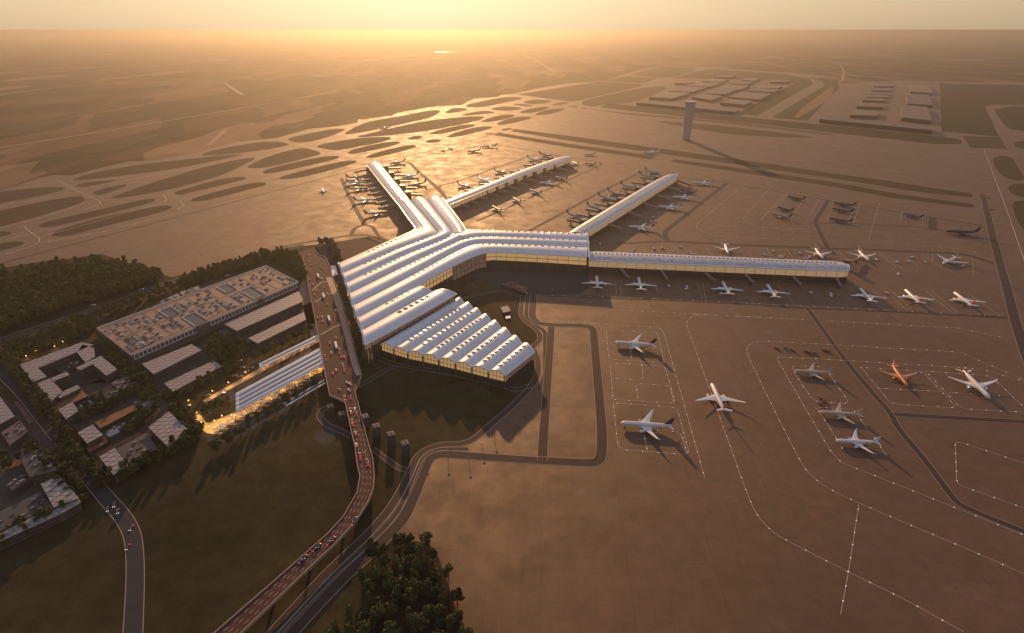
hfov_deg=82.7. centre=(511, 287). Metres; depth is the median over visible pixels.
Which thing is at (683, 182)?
boarding bridge
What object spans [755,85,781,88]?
warehouse
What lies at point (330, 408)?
ventilation tower
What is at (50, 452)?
tree
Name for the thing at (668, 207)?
passenger jet
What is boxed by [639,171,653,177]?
passenger jet
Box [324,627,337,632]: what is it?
tree
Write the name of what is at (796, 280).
boarding bridge
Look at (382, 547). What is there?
tree
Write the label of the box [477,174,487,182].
passenger jet
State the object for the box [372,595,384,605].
tree
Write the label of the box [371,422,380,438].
ventilation tower
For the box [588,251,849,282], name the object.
pier building
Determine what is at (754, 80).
warehouse
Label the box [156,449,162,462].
tree
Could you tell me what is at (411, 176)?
passenger jet
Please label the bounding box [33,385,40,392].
tree
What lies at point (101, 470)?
tree
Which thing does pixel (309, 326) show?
tree
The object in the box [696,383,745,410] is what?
passenger jet
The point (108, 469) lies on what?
tree
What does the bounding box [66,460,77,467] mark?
tree
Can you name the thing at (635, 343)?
passenger jet
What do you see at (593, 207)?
passenger jet
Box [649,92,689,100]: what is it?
warehouse
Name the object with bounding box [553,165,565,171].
boarding bridge
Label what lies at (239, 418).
bus shelter
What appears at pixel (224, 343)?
tree
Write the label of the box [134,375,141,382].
tree
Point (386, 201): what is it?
boarding bridge
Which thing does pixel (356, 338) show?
tree
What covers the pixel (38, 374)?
office building
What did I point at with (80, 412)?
tree
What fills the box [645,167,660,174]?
passenger jet
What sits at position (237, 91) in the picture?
country roads
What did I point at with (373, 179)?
boarding bridge
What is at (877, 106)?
warehouse
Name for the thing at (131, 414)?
tree
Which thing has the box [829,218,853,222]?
passenger jet
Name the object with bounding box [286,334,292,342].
tree
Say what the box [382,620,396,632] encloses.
tree
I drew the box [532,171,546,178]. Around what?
boarding bridge
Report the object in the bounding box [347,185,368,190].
passenger jet
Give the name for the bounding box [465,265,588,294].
courtyard paving
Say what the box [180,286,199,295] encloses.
office building
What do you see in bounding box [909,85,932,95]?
warehouse
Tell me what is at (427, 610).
tree
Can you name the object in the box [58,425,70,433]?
tree
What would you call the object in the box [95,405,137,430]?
terrace
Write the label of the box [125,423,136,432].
tree
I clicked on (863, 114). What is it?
warehouse
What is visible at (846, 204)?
passenger jet
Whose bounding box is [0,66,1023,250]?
grass islands
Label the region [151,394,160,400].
tree
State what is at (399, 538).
tree
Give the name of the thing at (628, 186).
passenger jet
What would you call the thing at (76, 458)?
tree
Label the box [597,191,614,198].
passenger jet
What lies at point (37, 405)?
tree
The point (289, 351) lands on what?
station canopy
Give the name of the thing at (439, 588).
tree
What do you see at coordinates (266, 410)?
tree
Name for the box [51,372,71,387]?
office building
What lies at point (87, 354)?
office building
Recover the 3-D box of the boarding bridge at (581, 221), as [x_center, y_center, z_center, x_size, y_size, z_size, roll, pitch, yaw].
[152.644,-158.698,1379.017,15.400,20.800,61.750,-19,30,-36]
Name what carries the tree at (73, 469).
on the grass at (229, 530)
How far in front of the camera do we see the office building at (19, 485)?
584.66 m
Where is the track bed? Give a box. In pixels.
[200,342,323,436]
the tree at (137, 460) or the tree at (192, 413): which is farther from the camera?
the tree at (192, 413)
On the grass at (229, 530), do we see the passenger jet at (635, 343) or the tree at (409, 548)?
the tree at (409, 548)
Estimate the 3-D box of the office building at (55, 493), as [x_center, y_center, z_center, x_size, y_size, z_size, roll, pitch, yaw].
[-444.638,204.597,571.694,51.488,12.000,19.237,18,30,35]
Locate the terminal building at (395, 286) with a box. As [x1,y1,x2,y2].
[337,196,589,365]
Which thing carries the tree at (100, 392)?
on the grass at (229, 530)
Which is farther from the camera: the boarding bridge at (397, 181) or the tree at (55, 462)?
the boarding bridge at (397, 181)
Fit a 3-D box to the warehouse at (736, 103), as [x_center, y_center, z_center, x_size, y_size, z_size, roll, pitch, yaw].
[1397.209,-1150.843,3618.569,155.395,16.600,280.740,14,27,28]
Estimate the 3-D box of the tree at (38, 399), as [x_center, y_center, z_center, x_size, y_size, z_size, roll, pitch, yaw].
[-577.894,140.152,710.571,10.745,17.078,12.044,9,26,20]
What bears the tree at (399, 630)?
on the grass at (229, 530)
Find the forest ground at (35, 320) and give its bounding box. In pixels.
[0,255,170,337]
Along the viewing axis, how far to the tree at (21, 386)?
738.88 m
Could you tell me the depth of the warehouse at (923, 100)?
3662.51 m
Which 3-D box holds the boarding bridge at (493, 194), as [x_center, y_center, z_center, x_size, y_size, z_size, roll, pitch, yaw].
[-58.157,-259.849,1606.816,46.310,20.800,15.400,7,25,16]
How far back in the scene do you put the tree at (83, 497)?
568.35 m
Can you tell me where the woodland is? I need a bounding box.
[0,237,351,475]
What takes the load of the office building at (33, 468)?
on the grass at (229, 530)
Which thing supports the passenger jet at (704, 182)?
on the apron
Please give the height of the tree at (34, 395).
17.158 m
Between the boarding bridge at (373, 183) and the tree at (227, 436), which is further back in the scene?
the boarding bridge at (373, 183)
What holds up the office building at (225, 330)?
on the grass at (229, 530)
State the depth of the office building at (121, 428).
668.51 m
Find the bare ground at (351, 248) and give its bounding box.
[338,238,379,260]
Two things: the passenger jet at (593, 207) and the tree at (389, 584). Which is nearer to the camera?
the tree at (389, 584)
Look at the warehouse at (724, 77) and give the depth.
5566.55 m
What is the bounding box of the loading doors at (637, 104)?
[637,104,731,114]
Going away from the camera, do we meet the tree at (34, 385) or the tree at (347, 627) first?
the tree at (347, 627)
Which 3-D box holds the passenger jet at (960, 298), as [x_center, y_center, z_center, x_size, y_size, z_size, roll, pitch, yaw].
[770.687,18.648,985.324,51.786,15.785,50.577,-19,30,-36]
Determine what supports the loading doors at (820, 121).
in the warehouse at (882, 125)
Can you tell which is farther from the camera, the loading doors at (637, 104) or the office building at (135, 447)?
the loading doors at (637, 104)
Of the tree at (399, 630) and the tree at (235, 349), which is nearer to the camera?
the tree at (399, 630)
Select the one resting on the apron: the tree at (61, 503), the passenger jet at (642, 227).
the passenger jet at (642, 227)
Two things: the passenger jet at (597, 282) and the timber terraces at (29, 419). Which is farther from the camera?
the passenger jet at (597, 282)
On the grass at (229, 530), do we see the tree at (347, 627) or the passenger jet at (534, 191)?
the tree at (347, 627)
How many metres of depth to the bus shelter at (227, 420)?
685.30 m
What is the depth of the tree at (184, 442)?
637.63 m
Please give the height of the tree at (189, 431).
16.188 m
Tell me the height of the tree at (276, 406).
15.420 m
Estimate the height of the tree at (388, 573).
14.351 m
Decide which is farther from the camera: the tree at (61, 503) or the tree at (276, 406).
the tree at (276, 406)
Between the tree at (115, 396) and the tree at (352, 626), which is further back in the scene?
the tree at (115, 396)
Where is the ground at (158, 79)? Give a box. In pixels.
[0,34,1023,189]
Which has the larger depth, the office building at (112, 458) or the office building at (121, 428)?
the office building at (121, 428)
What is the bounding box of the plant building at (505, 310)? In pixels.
[500,305,510,314]
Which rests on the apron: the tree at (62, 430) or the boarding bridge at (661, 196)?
the boarding bridge at (661, 196)
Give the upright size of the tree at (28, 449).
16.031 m
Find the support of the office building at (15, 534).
on the grass at (229, 530)
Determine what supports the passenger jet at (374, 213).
on the apron
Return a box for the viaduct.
[214,247,374,632]
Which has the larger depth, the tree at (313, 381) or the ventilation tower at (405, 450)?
the tree at (313, 381)
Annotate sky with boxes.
[0,0,1023,34]
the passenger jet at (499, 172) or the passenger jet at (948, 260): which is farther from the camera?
the passenger jet at (499, 172)
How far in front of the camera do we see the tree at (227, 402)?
707.81 m
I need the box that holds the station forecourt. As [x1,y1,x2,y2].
[195,340,323,433]
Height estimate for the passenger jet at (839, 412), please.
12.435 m
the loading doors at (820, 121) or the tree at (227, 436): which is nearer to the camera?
the tree at (227, 436)
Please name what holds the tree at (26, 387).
on the grass at (229, 530)
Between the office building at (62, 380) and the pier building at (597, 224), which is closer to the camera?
the office building at (62, 380)
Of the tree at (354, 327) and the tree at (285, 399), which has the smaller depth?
the tree at (285, 399)
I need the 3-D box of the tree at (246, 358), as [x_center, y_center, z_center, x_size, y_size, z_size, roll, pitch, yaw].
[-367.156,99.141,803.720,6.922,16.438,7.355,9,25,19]
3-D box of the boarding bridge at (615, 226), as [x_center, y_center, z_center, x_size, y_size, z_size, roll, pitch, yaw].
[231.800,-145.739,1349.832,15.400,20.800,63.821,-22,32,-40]
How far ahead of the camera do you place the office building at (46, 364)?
797.84 m
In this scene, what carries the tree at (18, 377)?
on the grass at (229, 530)
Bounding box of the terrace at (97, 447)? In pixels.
[86,437,107,454]
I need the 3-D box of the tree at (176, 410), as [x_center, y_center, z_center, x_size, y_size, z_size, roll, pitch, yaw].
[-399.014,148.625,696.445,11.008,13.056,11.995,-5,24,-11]
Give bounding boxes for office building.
[0,397,15,433]
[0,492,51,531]
[0,498,82,549]
[1,420,29,450]
[6,474,32,495]
[20,342,94,374]
[20,365,46,382]
[20,449,57,485]
[38,378,61,405]
[41,477,78,507]
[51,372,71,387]
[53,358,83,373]
[57,385,80,400]
[59,402,80,426]
[76,356,118,383]
[77,344,95,363]
[78,424,103,447]
[99,448,128,482]
[102,388,120,398]
[107,422,125,440]
[111,376,136,397]
[116,432,157,464]
[133,395,158,408]
[142,344,201,380]
[149,412,188,454]
[160,293,179,303]
[164,361,221,392]
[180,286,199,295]
[218,309,296,336]
[224,291,302,336]
[248,312,305,347]
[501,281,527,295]
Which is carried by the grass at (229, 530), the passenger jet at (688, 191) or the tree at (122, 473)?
the tree at (122, 473)
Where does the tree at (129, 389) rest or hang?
on the grass at (229, 530)
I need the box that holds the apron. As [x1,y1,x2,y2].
[0,66,1023,632]
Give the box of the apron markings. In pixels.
[1,151,1023,630]
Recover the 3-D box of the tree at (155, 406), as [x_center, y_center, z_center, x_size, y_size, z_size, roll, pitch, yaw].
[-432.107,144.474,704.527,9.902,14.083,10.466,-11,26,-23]
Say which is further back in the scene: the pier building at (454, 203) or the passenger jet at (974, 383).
the pier building at (454, 203)
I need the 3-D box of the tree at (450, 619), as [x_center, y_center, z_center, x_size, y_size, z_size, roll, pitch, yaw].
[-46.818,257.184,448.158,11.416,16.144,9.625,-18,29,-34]
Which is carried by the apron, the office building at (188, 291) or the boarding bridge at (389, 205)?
the boarding bridge at (389, 205)
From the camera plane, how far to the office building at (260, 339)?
883.45 m
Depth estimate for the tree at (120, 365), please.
779.60 m
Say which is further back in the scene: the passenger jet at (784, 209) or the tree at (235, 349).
the passenger jet at (784, 209)
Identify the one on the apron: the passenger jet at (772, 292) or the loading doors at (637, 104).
the passenger jet at (772, 292)
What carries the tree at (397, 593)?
on the grass at (229, 530)
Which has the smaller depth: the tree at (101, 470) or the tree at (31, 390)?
the tree at (101, 470)
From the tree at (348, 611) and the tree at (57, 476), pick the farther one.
the tree at (57, 476)
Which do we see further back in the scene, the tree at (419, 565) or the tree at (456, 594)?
the tree at (419, 565)
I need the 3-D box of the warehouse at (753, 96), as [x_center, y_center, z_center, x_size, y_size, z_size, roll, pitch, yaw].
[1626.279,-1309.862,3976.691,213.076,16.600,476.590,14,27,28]
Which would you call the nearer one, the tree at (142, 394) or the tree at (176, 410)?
the tree at (176, 410)
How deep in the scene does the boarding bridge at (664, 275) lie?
1078.13 m
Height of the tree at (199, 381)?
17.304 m
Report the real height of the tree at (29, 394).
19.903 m
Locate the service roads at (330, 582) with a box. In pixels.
[0,128,1023,632]
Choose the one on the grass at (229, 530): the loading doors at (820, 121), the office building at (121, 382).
the office building at (121, 382)
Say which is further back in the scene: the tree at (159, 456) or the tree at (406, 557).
the tree at (159, 456)
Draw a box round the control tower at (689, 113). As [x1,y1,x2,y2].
[682,101,696,139]
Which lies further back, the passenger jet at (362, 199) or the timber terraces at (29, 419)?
the passenger jet at (362, 199)
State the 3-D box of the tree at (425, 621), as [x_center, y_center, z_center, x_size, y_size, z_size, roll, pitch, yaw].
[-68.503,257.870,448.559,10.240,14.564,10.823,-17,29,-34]
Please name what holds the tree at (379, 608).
on the grass at (229, 530)
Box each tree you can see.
[0,449,8,455]
[0,460,5,470]
[0,533,9,545]
[2,457,12,467]
[11,515,24,526]
[12,371,23,380]
[14,374,23,383]
[14,451,20,459]
[18,381,28,390]
[21,384,30,392]
[21,523,30,534]
[22,443,27,453]
[23,372,28,381]
[23,389,33,399]
[24,390,32,400]
[24,446,34,454]
[27,438,38,449]
[29,381,38,389]
[29,393,38,402]
[32,396,42,406]
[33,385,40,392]
[33,403,42,409]
[34,442,42,449]
[34,504,54,516]
[40,397,54,408]
[40,406,48,420]
[40,457,48,465]
[43,449,56,455]
[45,454,61,461]
[47,470,60,479]
[48,407,58,415]
[51,411,61,422]
[52,434,60,442]
[52,458,60,467]
[52,474,63,479]
[53,415,59,421]
[54,419,67,428]
[56,464,68,474]
[57,479,69,485]
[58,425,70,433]
[58,500,65,506]
[61,465,70,478]
[63,427,74,438]
[63,434,77,444]
[63,450,69,456]
[63,485,74,492]
[65,452,75,461]
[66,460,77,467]
[67,472,77,485]
[68,467,78,471]
[70,439,76,449]
[72,444,84,454]
[73,454,80,464]
[75,476,84,490]
[78,407,83,417]
[78,493,87,501]
[79,455,88,465]
[81,401,89,406]
[82,457,96,466]
[88,407,95,415]
[89,466,105,478]
[89,473,102,487]
[97,389,106,396]
[97,401,108,411]
[102,473,113,484]
[104,347,112,355]
[105,466,112,474]
[106,355,113,364]
[110,356,119,364]
[111,393,119,403]
[116,363,123,369]
[117,468,127,479]
[118,387,125,399]
[118,458,129,467]
[121,372,130,377]
[123,384,134,395]
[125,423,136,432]
[126,412,134,417]
[127,463,139,474]
[129,375,134,382]
[129,417,141,427]
[130,456,143,467]
[133,381,140,390]
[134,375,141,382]
[135,386,142,391]
[138,390,148,400]
[139,379,149,386]
[139,414,148,423]
[141,449,154,459]
[141,452,151,468]
[146,407,154,417]
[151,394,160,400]
[151,401,159,411]
[156,444,164,456]
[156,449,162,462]
[165,389,173,399]
[165,446,176,456]
[167,402,178,412]
[168,434,176,444]
[173,389,181,397]
[173,407,179,413]
[176,431,188,444]
[178,402,187,408]
[178,410,185,419]
[180,405,188,414]
[180,414,186,421]
[180,420,187,427]
[181,436,188,449]
[183,428,193,435]
[184,384,192,392]
[185,435,195,445]
[188,416,197,424]
[190,411,196,419]
[191,421,204,428]
[192,425,202,438]
[194,375,203,386]
[199,402,207,411]
[200,406,207,416]
[204,344,212,352]
[205,370,213,382]
[207,403,216,413]
[211,438,221,450]
[213,342,219,349]
[213,399,225,409]
[217,357,223,365]
[220,342,228,349]
[220,429,232,442]
[224,398,230,408]
[232,346,237,353]
[233,426,244,436]
[244,354,248,364]
[244,414,250,428]
[251,351,257,359]
[254,411,259,422]
[259,346,268,353]
[261,405,271,416]
[269,342,278,350]
[271,399,280,410]
[279,338,284,346]
[281,392,290,403]
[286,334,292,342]
[291,387,300,398]
[292,329,298,337]
[300,324,307,333]
[300,382,309,392]
[307,322,313,329]
[310,376,318,387]
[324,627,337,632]
[330,619,341,632]
[344,603,353,621]
[344,623,353,632]
[347,621,355,632]
[350,326,359,333]
[353,334,360,342]
[356,344,363,352]
[356,568,366,582]
[356,609,369,622]
[356,619,371,632]
[361,356,368,364]
[361,577,376,593]
[365,538,377,557]
[365,590,373,605]
[369,610,378,629]
[370,600,386,619]
[371,563,383,578]
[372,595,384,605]
[374,543,388,558]
[378,552,390,567]
[382,575,394,591]
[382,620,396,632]
[383,568,395,580]
[383,598,398,618]
[388,628,401,632]
[389,584,404,602]
[391,555,402,568]
[392,532,405,545]
[393,544,401,557]
[394,574,408,590]
[395,564,404,576]
[399,553,413,570]
[403,586,417,604]
[404,533,414,543]
[404,541,415,553]
[404,606,411,619]
[407,577,421,593]
[407,612,421,632]
[412,558,425,572]
[414,540,427,557]
[418,612,430,629]
[419,532,432,547]
[420,577,433,596]
[421,603,435,617]
[427,546,437,558]
[429,567,441,582]
[429,628,445,632]
[432,604,447,619]
[433,581,444,596]
[442,562,453,577]
[444,611,458,629]
[449,587,464,604]
[453,609,463,623]
[458,625,473,632]
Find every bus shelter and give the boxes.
[212,427,223,434]
[218,423,229,429]
[226,418,236,425]
[233,413,243,420]
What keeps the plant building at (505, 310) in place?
on the grass at (229, 530)
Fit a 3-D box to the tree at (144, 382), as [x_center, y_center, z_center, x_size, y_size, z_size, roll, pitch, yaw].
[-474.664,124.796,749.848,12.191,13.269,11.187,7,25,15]
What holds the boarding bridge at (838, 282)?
on the apron
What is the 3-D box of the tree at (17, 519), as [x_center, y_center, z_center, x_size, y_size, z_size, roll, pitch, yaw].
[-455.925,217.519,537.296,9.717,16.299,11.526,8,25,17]
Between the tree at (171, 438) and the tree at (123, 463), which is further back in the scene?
the tree at (171, 438)
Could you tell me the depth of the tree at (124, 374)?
765.12 m
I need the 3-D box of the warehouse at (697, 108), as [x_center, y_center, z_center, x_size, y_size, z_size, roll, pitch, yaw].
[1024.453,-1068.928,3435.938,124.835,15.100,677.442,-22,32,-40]
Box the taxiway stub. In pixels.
[201,85,1023,175]
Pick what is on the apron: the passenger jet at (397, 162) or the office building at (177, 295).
the passenger jet at (397, 162)
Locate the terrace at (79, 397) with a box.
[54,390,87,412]
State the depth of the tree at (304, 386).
736.27 m
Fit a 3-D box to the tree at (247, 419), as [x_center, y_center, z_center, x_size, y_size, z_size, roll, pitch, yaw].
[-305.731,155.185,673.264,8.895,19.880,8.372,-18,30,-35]
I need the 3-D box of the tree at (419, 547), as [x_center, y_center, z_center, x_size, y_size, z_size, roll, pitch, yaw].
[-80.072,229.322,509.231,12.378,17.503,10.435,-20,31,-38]
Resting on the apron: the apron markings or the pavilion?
the apron markings
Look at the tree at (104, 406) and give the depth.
702.11 m
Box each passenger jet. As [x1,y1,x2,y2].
[345,174,365,179]
[346,179,366,183]
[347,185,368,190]
[353,196,374,201]
[363,209,388,215]
[390,157,405,164]
[402,170,418,178]
[409,178,426,186]
[456,180,470,187]
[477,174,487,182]
[481,143,496,147]
[492,205,508,210]
[493,167,506,173]
[509,197,526,201]
[525,155,540,161]
[529,189,544,193]
[539,179,557,184]
[565,209,583,218]
[585,275,609,287]
[587,201,598,208]
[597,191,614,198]
[614,333,656,351]
[619,181,634,187]
[620,408,674,438]
[624,277,654,289]
[628,223,655,229]
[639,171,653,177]
[642,149,659,153]
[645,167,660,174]
[658,203,682,209]
[673,193,695,199]
[680,188,697,192]
[693,180,713,184]
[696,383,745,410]
[711,281,743,293]
[714,240,738,254]
[756,284,790,296]
[771,213,791,217]
[776,206,794,210]
[787,195,805,199]
[795,362,832,379]
[807,244,831,259]
[820,401,863,423]
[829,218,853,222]
[831,208,853,211]
[834,202,856,205]
[836,428,881,453]
[851,246,875,261]
[851,288,883,301]
[880,359,916,386]
[899,289,928,302]
[903,212,924,217]
[937,252,968,264]
[946,226,981,235]
[946,363,996,398]
[949,292,981,305]
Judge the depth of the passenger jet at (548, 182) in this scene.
1748.43 m
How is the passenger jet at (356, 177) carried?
on the apron
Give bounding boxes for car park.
[96,265,299,363]
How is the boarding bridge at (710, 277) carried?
on the apron
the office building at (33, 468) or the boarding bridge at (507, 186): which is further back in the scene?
the boarding bridge at (507, 186)
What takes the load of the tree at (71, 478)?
on the grass at (229, 530)
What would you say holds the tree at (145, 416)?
on the grass at (229, 530)
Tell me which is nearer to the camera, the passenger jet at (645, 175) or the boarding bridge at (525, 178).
the boarding bridge at (525, 178)
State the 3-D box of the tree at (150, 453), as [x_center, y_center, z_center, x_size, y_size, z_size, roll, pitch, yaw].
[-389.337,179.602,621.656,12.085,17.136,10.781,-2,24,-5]
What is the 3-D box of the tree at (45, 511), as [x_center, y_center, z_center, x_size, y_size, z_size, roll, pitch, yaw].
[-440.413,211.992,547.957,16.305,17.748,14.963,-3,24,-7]
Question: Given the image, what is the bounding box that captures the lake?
[435,51,452,52]
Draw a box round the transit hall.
[380,297,534,388]
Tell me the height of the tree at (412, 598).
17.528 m
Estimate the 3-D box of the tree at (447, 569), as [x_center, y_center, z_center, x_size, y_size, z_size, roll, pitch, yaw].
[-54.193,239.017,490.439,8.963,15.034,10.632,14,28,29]
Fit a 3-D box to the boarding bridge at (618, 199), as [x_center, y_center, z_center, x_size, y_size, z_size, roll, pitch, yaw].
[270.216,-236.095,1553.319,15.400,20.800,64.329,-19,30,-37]
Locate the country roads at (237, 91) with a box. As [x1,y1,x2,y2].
[0,48,944,147]
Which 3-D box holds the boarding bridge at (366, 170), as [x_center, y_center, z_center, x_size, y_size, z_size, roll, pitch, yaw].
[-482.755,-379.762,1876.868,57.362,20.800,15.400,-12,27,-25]
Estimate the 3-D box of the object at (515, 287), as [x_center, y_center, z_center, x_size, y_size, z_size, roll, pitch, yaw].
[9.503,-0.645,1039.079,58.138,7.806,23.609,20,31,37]
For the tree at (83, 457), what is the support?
on the grass at (229, 530)
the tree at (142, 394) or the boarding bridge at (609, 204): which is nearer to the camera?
the tree at (142, 394)
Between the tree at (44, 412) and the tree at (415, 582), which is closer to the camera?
the tree at (415, 582)
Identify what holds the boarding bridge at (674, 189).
on the apron
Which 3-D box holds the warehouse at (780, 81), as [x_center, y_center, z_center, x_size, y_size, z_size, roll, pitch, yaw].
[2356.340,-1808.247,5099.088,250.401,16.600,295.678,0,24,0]
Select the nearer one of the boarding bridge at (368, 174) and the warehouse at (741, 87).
the boarding bridge at (368, 174)
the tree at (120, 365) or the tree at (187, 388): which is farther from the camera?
the tree at (120, 365)
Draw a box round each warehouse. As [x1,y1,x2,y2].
[635,100,739,114]
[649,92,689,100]
[669,86,706,93]
[675,81,694,84]
[684,82,722,88]
[692,93,721,102]
[701,88,737,96]
[702,79,728,82]
[714,75,735,78]
[718,85,749,91]
[720,99,751,106]
[728,92,770,101]
[729,81,753,85]
[741,78,760,82]
[749,88,779,94]
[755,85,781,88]
[770,80,790,83]
[819,116,933,133]
[850,110,878,118]
[856,102,883,109]
[863,98,884,102]
[866,94,887,98]
[868,92,888,95]
[871,88,890,91]
[874,84,893,87]
[901,105,931,123]
[906,93,932,107]
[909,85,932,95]
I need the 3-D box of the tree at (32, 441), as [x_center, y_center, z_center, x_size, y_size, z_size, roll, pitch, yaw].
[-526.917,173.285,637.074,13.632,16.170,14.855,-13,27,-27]
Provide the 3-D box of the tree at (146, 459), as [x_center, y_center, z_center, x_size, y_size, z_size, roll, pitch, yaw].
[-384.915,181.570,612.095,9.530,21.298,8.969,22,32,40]
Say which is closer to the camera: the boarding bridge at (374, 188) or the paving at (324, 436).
the paving at (324, 436)
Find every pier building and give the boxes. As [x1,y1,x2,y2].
[367,162,407,212]
[446,156,570,211]
[569,174,677,240]
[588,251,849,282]
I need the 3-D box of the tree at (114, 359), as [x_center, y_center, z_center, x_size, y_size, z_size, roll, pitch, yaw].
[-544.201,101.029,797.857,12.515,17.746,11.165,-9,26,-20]
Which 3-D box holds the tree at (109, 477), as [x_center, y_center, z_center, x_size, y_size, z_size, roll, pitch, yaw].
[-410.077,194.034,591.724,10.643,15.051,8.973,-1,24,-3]
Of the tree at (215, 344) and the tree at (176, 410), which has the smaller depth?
the tree at (176, 410)
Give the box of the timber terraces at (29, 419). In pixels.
[0,385,159,470]
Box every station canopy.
[236,348,322,413]
[259,335,318,367]
[283,379,324,406]
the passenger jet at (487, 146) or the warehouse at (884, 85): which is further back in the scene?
the warehouse at (884, 85)
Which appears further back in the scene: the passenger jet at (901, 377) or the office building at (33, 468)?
the passenger jet at (901, 377)
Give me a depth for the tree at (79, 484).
581.04 m
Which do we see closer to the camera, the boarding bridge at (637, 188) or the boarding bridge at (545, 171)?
the boarding bridge at (637, 188)
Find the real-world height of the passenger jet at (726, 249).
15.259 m
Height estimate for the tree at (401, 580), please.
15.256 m
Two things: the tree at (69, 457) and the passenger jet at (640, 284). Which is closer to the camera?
the tree at (69, 457)
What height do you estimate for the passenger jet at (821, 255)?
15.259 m
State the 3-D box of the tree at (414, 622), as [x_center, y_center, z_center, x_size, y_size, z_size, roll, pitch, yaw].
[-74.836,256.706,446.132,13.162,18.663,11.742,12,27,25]
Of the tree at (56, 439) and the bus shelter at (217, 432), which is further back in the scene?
the bus shelter at (217, 432)
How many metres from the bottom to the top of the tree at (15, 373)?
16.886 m
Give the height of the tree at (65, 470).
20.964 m
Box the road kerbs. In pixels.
[0,194,1023,632]
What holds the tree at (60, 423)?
on the grass at (229, 530)
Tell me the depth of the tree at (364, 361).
800.70 m
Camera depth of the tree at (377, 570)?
485.95 m
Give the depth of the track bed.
741.13 m
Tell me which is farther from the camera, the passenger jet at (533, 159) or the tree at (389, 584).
the passenger jet at (533, 159)
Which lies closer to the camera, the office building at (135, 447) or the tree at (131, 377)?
the office building at (135, 447)
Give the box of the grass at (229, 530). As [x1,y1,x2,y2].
[0,236,536,632]
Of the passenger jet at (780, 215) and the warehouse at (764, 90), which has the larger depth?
the warehouse at (764, 90)
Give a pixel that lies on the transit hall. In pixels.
(458, 336)
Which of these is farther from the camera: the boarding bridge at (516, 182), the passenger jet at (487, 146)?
the passenger jet at (487, 146)
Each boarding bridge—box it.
[354,166,368,172]
[357,170,371,178]
[361,175,374,181]
[364,179,377,186]
[368,183,381,191]
[371,187,384,195]
[375,192,388,200]
[378,196,391,204]
[382,200,395,209]
[383,165,400,171]
[388,171,405,178]
[394,178,411,185]
[399,184,417,192]
[405,190,422,198]
[487,190,498,197]
[496,186,508,193]
[505,182,517,190]
[514,179,527,186]
[523,175,536,182]
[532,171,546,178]
[538,156,552,161]
[543,168,556,175]
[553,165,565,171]
[567,218,587,224]
[576,212,596,219]
[585,207,606,213]
[594,202,614,207]
[604,197,623,202]
[608,223,622,231]
[613,191,633,196]
[620,268,629,278]
[622,186,642,191]
[627,211,641,218]
[631,181,650,185]
[640,175,660,180]
[642,202,656,209]
[655,194,669,200]
[660,270,667,280]
[667,186,681,192]
[676,178,693,186]
[703,272,715,281]
[744,274,754,283]
[792,276,801,285]
[801,255,812,259]
[835,278,841,287]
[843,257,860,264]
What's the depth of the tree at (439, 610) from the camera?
452.26 m
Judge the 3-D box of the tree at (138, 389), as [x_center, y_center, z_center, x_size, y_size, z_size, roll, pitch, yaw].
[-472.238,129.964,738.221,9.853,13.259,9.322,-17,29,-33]
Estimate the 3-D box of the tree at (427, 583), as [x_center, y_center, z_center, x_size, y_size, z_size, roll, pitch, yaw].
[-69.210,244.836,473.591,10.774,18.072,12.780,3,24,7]
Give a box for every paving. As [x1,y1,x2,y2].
[0,247,363,510]
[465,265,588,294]
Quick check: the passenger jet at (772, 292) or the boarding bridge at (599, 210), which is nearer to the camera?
the passenger jet at (772, 292)
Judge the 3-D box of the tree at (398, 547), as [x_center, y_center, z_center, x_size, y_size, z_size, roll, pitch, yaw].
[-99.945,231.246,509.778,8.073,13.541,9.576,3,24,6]
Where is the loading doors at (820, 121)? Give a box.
[820,121,929,133]
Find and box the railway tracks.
[208,346,321,430]
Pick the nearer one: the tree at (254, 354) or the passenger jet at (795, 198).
the tree at (254, 354)
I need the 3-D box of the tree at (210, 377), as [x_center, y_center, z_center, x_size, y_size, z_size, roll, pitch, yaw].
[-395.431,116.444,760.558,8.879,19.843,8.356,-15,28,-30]
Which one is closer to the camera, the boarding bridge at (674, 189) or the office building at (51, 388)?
the office building at (51, 388)
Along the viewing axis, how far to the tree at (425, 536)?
518.23 m
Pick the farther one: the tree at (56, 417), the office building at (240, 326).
the office building at (240, 326)
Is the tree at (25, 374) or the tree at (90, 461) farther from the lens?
the tree at (25, 374)
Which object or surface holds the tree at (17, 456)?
on the grass at (229, 530)
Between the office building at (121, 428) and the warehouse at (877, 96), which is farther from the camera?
the warehouse at (877, 96)
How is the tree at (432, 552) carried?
on the grass at (229, 530)
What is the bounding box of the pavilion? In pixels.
[330,265,337,277]
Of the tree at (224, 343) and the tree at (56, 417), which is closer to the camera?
the tree at (56, 417)
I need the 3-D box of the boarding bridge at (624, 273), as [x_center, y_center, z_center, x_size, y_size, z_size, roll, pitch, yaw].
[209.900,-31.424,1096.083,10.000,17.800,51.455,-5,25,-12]
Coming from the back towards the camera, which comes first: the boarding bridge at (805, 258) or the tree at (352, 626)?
the boarding bridge at (805, 258)
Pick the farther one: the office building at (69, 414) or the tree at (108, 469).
the office building at (69, 414)
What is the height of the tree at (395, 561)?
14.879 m
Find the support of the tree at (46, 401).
on the grass at (229, 530)
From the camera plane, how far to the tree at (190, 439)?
644.80 m
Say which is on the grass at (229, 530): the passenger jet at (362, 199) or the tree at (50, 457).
the tree at (50, 457)
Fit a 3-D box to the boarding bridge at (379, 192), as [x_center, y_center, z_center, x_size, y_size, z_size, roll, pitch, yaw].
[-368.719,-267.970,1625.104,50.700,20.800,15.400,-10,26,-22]
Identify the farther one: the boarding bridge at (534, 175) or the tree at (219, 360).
the boarding bridge at (534, 175)
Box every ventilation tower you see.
[326,403,333,412]
[338,410,345,420]
[360,413,369,427]
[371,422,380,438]
[386,430,395,446]
[400,439,409,455]

